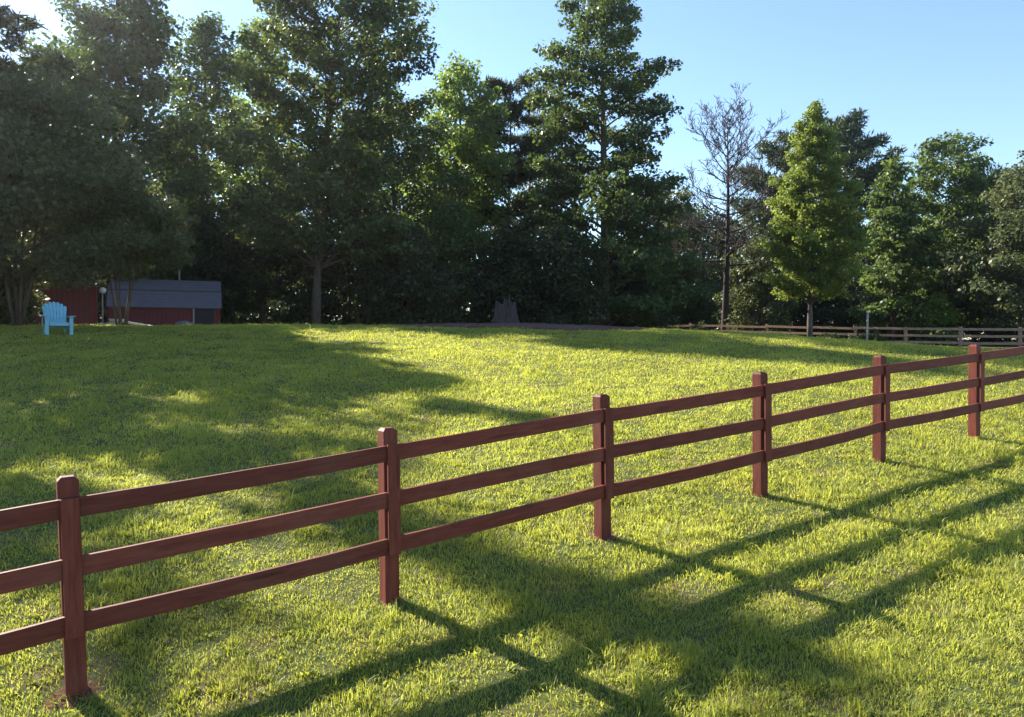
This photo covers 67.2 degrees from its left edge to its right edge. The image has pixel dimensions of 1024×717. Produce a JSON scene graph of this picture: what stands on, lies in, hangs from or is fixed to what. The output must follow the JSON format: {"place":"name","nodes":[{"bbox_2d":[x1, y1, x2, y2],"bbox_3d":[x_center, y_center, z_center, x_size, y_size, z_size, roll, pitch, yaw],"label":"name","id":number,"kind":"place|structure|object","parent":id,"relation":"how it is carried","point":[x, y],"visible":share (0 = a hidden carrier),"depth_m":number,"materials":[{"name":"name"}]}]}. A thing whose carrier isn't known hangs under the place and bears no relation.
{"place":"outdoors","nodes":[
{"label":"outdoors","id":0,"kind":"place"},
{"bbox_2d":[0,320,1023,716],"bbox_3d":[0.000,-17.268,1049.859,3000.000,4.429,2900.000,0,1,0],"label":"ground","id":1,"kind":"structure","parent":0,"point":[264,648],"depth_m":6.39,"materials":[{"name":"green plant"}]},
{"bbox_2d":[0,26,35,236],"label":"shade tree","id":2,"kind":"object","parent":1,"relation":"on","point":[3,43],"visible":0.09,"depth_m":25.88,"materials":[{"name":"green plant"}]},
{"bbox_2d":[0,255,49,324],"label":"bush","id":3,"kind":"object","parent":1,"relation":"on","point":[31,312],"visible":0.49,"depth_m":28.48,"materials":[{"name":"green plant"}]},
{"bbox_2d":[0,3,88,132],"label":"pine tree","id":4,"kind":"object","parent":1,"relation":"on","point":[13,19],"visible":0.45,"depth_m":30.69,"materials":[{"name":"green plant"}]},
{"bbox_2d":[4,185,108,325],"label":"understory tree","id":5,"kind":"object","parent":1,"relation":"on","point":[105,317],"visible":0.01,"depth_m":40.34,"materials":[{"name":"green plant"}]},
{"bbox_2d":[39,302,75,334],"bbox_3d":[-13.322,-1.183,22.514,0.837,0.985,0.856,-1,1,-42],"label":"garden chair","id":6,"kind":"object","parent":1,"relation":"on","point":[59,320],"visible":0.98,"depth_m":22.55,"materials":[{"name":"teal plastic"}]},
{"bbox_2d":[18,265,101,324],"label":"outbuilding","id":7,"kind":"structure","parent":1,"relation":"on","point":[81,304],"depth_m":32.64,"materials":[{"name":"red wood"}]},
{"bbox_2d":[18,48,124,314],"bbox_3d":[-35.589,-12.565,60.316,13.099,22.644,13.952,0,1,0],"label":"hardwood tree","id":8,"kind":"object","parent":1,"relation":"on","point":[54,93],"depth_m":58.05,"materials":[{"name":"green plant"}]},
{"bbox_2d":[43,676,107,711],"bbox_3d":[-2.617,2.024,4.651,0.344,0.063,0.409,0,1,0],"label":"dirt patch","id":9,"kind":"object","parent":1,"relation":"on","point":[73,701],"visible":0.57,"depth_m":4.58,"materials":[{"name":"brown soil"}]},
{"bbox_2d":[0,63,177,326],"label":"shade tree","id":10,"kind":"object","parent":1,"relation":"on","point":[52,167],"visible":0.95,"depth_m":25.11,"materials":[{"name":"green plant"}]},
{"bbox_2d":[99,287,105,322],"bbox_3d":[-19.388,-2.284,36.466,0.320,2.193,0.320,0,1,0],"label":"lamp post","id":11,"kind":"object","parent":1,"relation":"on","point":[102,290],"visible":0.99,"depth_m":36.43,"materials":[{"name":"grey metal"}]},
{"bbox_2d":[39,152,198,324],"bbox_3d":[-14.220,-4.333,28.453,5.507,6.424,5.192,0,1,0],"label":"shade tree","id":12,"kind":"object","parent":1,"relation":"on","point":[170,245],"visible":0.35,"depth_m":28.20,"materials":[{"name":"green plant"}]},
{"bbox_2d":[17,0,230,302],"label":"hardwood tree","id":13,"kind":"object","parent":1,"relation":"on","point":[117,60],"visible":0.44,"depth_m":40.42,"materials":[{"name":"green plant"}]},
{"bbox_2d":[109,319,152,325],"bbox_3d":[-14.961,-1.400,30.230,3.773,0.060,0.240,8,6,41],"label":"plank","id":14,"kind":"object","parent":1,"relation":"on","point":[134,323],"visible":0.59,"depth_m":30.04,"materials":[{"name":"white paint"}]},
{"bbox_2d":[98,230,188,318],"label":"understory tree","id":15,"kind":"object","parent":1,"relation":"on","point":[104,308],"depth_m":49.13,"materials":[{"name":"green plant"}]},
{"bbox_2d":[106,269,221,325],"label":"garden shed","id":16,"kind":"structure","parent":1,"relation":"on","point":[162,302],"depth_m":39.51,"materials":[{"name":"grey"}]},
{"bbox_2d":[193,308,213,324],"bbox_3d":[-15.936,-1.940,39.776,1.030,1.425,0.060,0,1,-22],"label":"door","id":17,"kind":"structure","parent":16,"relation":"in","point":[202,316],"depth_m":39.78,"materials":[{"name":"grey wood"}]},
{"bbox_2d":[176,321,190,324],"bbox_3d":[-15.856,-1.517,37.229,0.751,0.614,0.500,0,1,0],"label":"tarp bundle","id":18,"kind":"object","parent":1,"relation":"on","point":[179,322],"visible":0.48,"depth_m":36.98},
{"bbox_2d":[144,206,259,324],"bbox_3d":[-17.936,-4.765,44.101,5.948,7.843,6.209,0,1,0],"label":"bush","id":19,"kind":"object","parent":1,"relation":"on","point":[205,265],"visible":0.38,"depth_m":43.08,"materials":[{"name":"green plant"}]},
{"bbox_2d":[131,10,273,312],"bbox_3d":[-20.203,-11.832,49.842,9.371,21.292,9.571,-1,1,-30],"label":"hardwood tree","id":20,"kind":"object","parent":1,"relation":"on","point":[201,39],"visible":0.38,"depth_m":49.09,"materials":[{"name":"green plant"}]},
{"bbox_2d":[193,118,296,323],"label":"hardwood tree","id":21,"kind":"object","parent":1,"relation":"on","point":[267,299],"visible":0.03,"depth_m":70.59,"materials":[{"name":"green plant"}]},
{"bbox_2d":[198,182,313,324],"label":"understory tree","id":22,"kind":"object","parent":1,"relation":"on","point":[274,289],"visible":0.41,"depth_m":44.93,"materials":[{"name":"green plant"}]},
{"bbox_2d":[212,13,311,320],"bbox_3d":[-18.433,-13.560,58.056,8.218,24.710,7.272,0,1,0],"label":"poplar tree","id":23,"kind":"object","parent":1,"relation":"on","point":[244,103],"visible":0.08,"depth_m":56.42,"materials":[{"name":"green plant"}]},
{"bbox_2d":[206,0,449,324],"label":"oak tree","id":24,"kind":"object","parent":1,"relation":"on","point":[353,145],"visible":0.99,"depth_m":38.49,"materials":[{"name":"green plant"}]},
{"bbox_2d":[288,186,403,324],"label":"understory tree","id":25,"kind":"object","parent":1,"relation":"on","point":[335,275],"visible":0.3,"depth_m":43.84,"materials":[{"name":"green plant"}]},
{"bbox_2d":[290,105,414,325],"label":"hardwood tree","id":26,"kind":"object","parent":1,"relation":"on","point":[302,216],"visible":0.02,"depth_m":68.45,"materials":[{"name":"green plant"}]},
{"bbox_2d":[379,597,404,606],"bbox_3d":[-0.940,1.839,5.845,0.201,0.044,0.210,0,1,24],"label":"dirt patch","id":27,"kind":"object","parent":1,"relation":"on","point":[402,598],"visible":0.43,"depth_m":5.80,"materials":[{"name":"brown soil"}]},
{"bbox_2d":[317,84,478,322],"bbox_3d":[-7.993,-9.832,52.114,11.615,17.263,11.208,0,1,0],"label":"hardwood tree","id":28,"kind":"object","parent":1,"relation":"on","point":[442,188],"visible":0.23,"depth_m":50.18,"materials":[{"name":"green plant"}]},
{"bbox_2d":[345,217,473,324],"bbox_3d":[-5.564,-4.362,42.844,6.882,6.881,7.300,0,1,0],"label":"bush","id":29,"kind":"object","parent":1,"relation":"on","point":[425,280],"visible":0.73,"depth_m":41.41,"materials":[{"name":"green plant"}]},
{"bbox_2d":[391,155,470,315],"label":"hardwood tree","id":30,"kind":"object","parent":1,"relation":"on","point":[419,222],"depth_m":72.40,"materials":[{"name":"green plant"}]},
{"bbox_2d":[403,199,494,322],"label":"understory tree","id":31,"kind":"object","parent":1,"relation":"on","point":[456,237],"visible":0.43,"depth_m":46.48,"materials":[{"name":"green plant"}]},
{"bbox_2d":[395,49,517,318],"bbox_3d":[-4.154,-11.565,55.930,9.242,20.661,9.130,0,1,0],"label":"hardwood tree","id":32,"kind":"object","parent":1,"relation":"on","point":[476,139],"visible":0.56,"depth_m":54.41,"materials":[{"name":"green plant"}]},
{"bbox_2d":[455,217,551,322],"bbox_3d":[-0.345,-4.579,45.998,6.166,7.746,6.740,0,1,0],"label":"bush","id":33,"kind":"object","parent":1,"relation":"on","point":[501,256],"visible":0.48,"depth_m":44.90,"materials":[{"name":"green plant"}]},
{"bbox_2d":[436,70,573,254],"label":"pine tree","id":34,"kind":"object","parent":1,"relation":"on","point":[524,145],"visible":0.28,"depth_m":58.43,"materials":[{"name":"green plant"}]},
{"bbox_2d":[0,344,1023,698],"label":"board fence","id":35,"kind":"object","parent":1,"relation":"on","point":[66,510],"visible":0.95,"depth_m":5.82,"materials":[{"name":"brown wood"}]},
{"bbox_2d":[5,238,1019,339],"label":"woodland","id":36,"kind":"object","parent":1,"relation":"on","point":[472,304],"visible":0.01,"depth_m":100.03,"materials":[{"name":"green plant"}]},
{"bbox_2d":[395,323,646,330],"bbox_3d":[0.500,-0.949,26.988,15.000,0.602,10.000,0,1,0],"label":"mulch bed","id":37,"kind":"object","parent":1,"relation":"on","point":[541,326],"visible":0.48,"depth_m":25.12,"materials":[{"name":"brown soil"}]},
{"bbox_2d":[492,295,519,322],"bbox_3d":[-0.196,-1.677,27.221,1.104,1.122,1.100,0,1,0],"label":"tree stump","id":38,"kind":"object","parent":37,"relation":"on","point":[505,312],"visible":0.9,"depth_m":26.88,"materials":[{"name":"wood"}]},
{"bbox_2d":[491,150,599,322],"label":"hardwood tree","id":39,"kind":"object","parent":1,"relation":"on","point":[527,186],"visible":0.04,"depth_m":74.76,"materials":[{"name":"green plant"}]},
{"bbox_2d":[493,218,625,324],"bbox_3d":[2.556,-4.389,43.930,6.948,7.118,6.151,1,1,41],"label":"bush","id":40,"kind":"object","parent":1,"relation":"on","point":[560,301],"visible":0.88,"depth_m":42.69,"materials":[{"name":"green plant"}]},
{"bbox_2d":[588,534,619,542],"bbox_3d":[0.853,1.647,7.093,0.299,0.052,0.302,0,1,-25],"label":"dirt patch","id":41,"kind":"object","parent":1,"relation":"on","point":[611,537],"visible":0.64,"depth_m":7.07,"materials":[{"name":"brown soil"}]},
{"bbox_2d":[499,0,715,325],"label":"poplar tree","id":42,"kind":"object","parent":1,"relation":"on","point":[612,202],"visible":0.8,"depth_m":46.77,"materials":[{"name":"green plant"}]},
{"bbox_2d":[583,234,683,328],"bbox_3d":[7.937,-4.697,51.737,7.426,7.586,7.437,0,1,-20],"label":"bush","id":43,"kind":"object","parent":1,"relation":"on","point":[663,321],"visible":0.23,"depth_m":50.34,"materials":[{"name":"green plant"}]},
{"bbox_2d":[592,168,701,325],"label":"hardwood tree","id":44,"kind":"object","parent":1,"relation":"on","point":[598,236],"depth_m":82.39,"materials":[{"name":"green plant"}]},
{"bbox_2d":[613,185,730,329],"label":"hardwood tree","id":45,"kind":"object","parent":1,"relation":"on","point":[706,268],"visible":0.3,"depth_m":69.70,"materials":[{"name":"green plant"}]},
{"bbox_2d":[636,253,729,329],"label":"understory tree","id":46,"kind":"object","parent":1,"relation":"on","point":[695,317],"visible":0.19,"depth_m":69.39,"materials":[{"name":"green plant"}]},
{"bbox_2d":[691,320,710,330],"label":"weed shrub","id":47,"kind":"object","parent":1,"relation":"on","point":[697,327],"visible":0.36,"depth_m":57.45,"materials":[{"name":"green plant"}]},
{"bbox_2d":[674,204,749,329],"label":"hardwood tree","id":48,"kind":"object","parent":1,"relation":"on","point":[712,277],"visible":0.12,"depth_m":86.04,"materials":[{"name":"green plant"}]},
{"bbox_2d":[650,82,792,329],"bbox_3d":[16.035,-11.149,59.682,12.956,19.640,9.356,1,1,38],"label":"dead tree","id":49,"kind":"object","parent":1,"relation":"on","point":[728,250],"visible":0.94,"depth_m":58.54,"materials":[{"name":"brown wood"}]},
{"bbox_2d":[703,212,794,330],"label":"hardwood tree","id":50,"kind":"object","parent":1,"relation":"on","point":[744,231],"visible":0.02,"depth_m":89.45,"materials":[{"name":"green plant"}]},
{"bbox_2d":[711,235,801,335],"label":"understory tree","id":51,"kind":"object","parent":1,"relation":"on","point":[756,292],"visible":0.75,"depth_m":59.24,"materials":[{"name":"green plant"}]},
{"bbox_2d":[748,267,842,336],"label":"bush","id":52,"kind":"object","parent":1,"relation":"on","point":[801,310],"visible":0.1,"depth_m":68.06,"materials":[{"name":"green plant"}]},
{"bbox_2d":[754,99,878,337],"bbox_3d":[19.956,-9.019,51.121,7.389,16.155,7.404,0,1,0],"label":"maple tree","id":53,"kind":"object","parent":1,"relation":"on","point":[822,280],"visible":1,"depth_m":49.74,"materials":[{"name":"green plant"}]},
{"bbox_2d":[816,332,844,339],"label":"weed shrub","id":54,"kind":"object","parent":1,"relation":"on","point":[834,335],"visible":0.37,"depth_m":51.50,"materials":[{"name":"green plant"}]},
{"bbox_2d":[730,106,934,324],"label":"pine tree","id":55,"kind":"object","parent":1,"relation":"on","point":[850,127],"visible":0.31,"depth_m":75.35,"materials":[{"name":"green plant"}]},
{"bbox_2d":[648,323,1023,346],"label":"rail fence","id":56,"kind":"object","parent":1,"relation":"on","point":[1019,343],"visible":0.5,"depth_m":48.73,"materials":[{"name":"brown wood"}]},
{"bbox_2d":[786,258,903,340],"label":"understory tree","id":57,"kind":"object","parent":1,"relation":"on","point":[844,318],"visible":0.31,"depth_m":66.36,"materials":[{"name":"green plant"}]},
{"bbox_2d":[820,185,895,329],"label":"hardwood tree","id":58,"kind":"object","parent":1,"relation":"on","point":[868,257],"visible":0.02,"depth_m":89.30,"materials":[{"name":"green plant"}]},
{"bbox_2d":[846,331,871,340],"bbox_3d":[22.676,-1.189,50.521,1.892,1.232,1.719,-1,1,-42],"label":"weed shrub","id":59,"kind":"object","parent":1,"relation":"on","point":[863,336],"visible":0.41,"depth_m":50.32,"materials":[{"name":"green plant"}]},
{"bbox_2d":[866,311,868,339],"bbox_3d":[22.888,-1.817,49.576,0.193,2.477,0.200,0,1,0],"label":"marker post","id":60,"kind":"object","parent":1,"relation":"on","point":[867,318],"visible":0.77,"depth_m":49.52,"materials":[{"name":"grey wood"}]},
{"bbox_2d":[868,330,888,341],"bbox_3d":[23.569,-1.253,49.713,1.533,1.196,1.682,0,1,0],"label":"weed shrub","id":61,"kind":"object","parent":1,"relation":"on","point":[877,336],"visible":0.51,"depth_m":49.71,"materials":[{"name":"green plant"}]},
{"bbox_2d":[846,153,948,340],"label":"hardwood tree","id":62,"kind":"object","parent":1,"relation":"on","point":[884,272],"visible":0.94,"depth_m":58.86,"materials":[{"name":"green plant"}]},
{"bbox_2d":[858,262,948,343],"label":"understory tree","id":63,"kind":"object","parent":1,"relation":"on","point":[920,293],"visible":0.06,"depth_m":64.12,"materials":[{"name":"green plant"}]},
{"bbox_2d":[871,194,964,337],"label":"hardwood tree","id":64,"kind":"object","parent":1,"relation":"on","point":[936,199],"visible":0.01,"depth_m":90.60,"materials":[{"name":"green plant"}]},
{"bbox_2d":[909,291,964,345],"bbox_3d":[31.609,-2.866,56.977,3.537,4.211,3.492,0,1,0],"label":"bush","id":65,"kind":"object","parent":1,"relation":"on","point":[933,305],"visible":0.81,"depth_m":56.61,"materials":[{"name":"green plant"}]},
{"bbox_2d":[896,129,1023,344],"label":"hardwood tree","id":66,"kind":"object","parent":1,"relation":"on","point":[969,181],"visible":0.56,"depth_m":60.42,"materials":[{"name":"green plant"}]},
{"bbox_2d":[923,251,1014,341],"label":"understory tree","id":67,"kind":"object","parent":1,"relation":"on","point":[948,274],"visible":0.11,"depth_m":62.15,"materials":[{"name":"green plant"}]},
{"bbox_2d":[935,150,1023,346],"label":"hardwood tree","id":68,"kind":"object","parent":1,"relation":"on","point":[1004,249],"visible":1,"depth_m":54.14,"materials":[{"name":"green plant"}]},
{"bbox_2d":[942,162,1023,341],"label":"pine tree","id":69,"kind":"object","parent":1,"relation":"on","point":[989,174],"visible":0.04,"depth_m":81.69,"materials":[{"name":"green plant"}]},
{"bbox_2d":[985,263,1020,341],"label":"understory tree","id":70,"kind":"object","parent":1,"relation":"on","point":[1014,316],"visible":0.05,"depth_m":58.19,"materials":[{"name":"green plant"}]},
{"bbox_2d":[0,0,1023,338],"label":"sky","id":71,"kind":"structure","parent":0,"point":[921,69],"materials":[{"name":"blue"}]}
]}

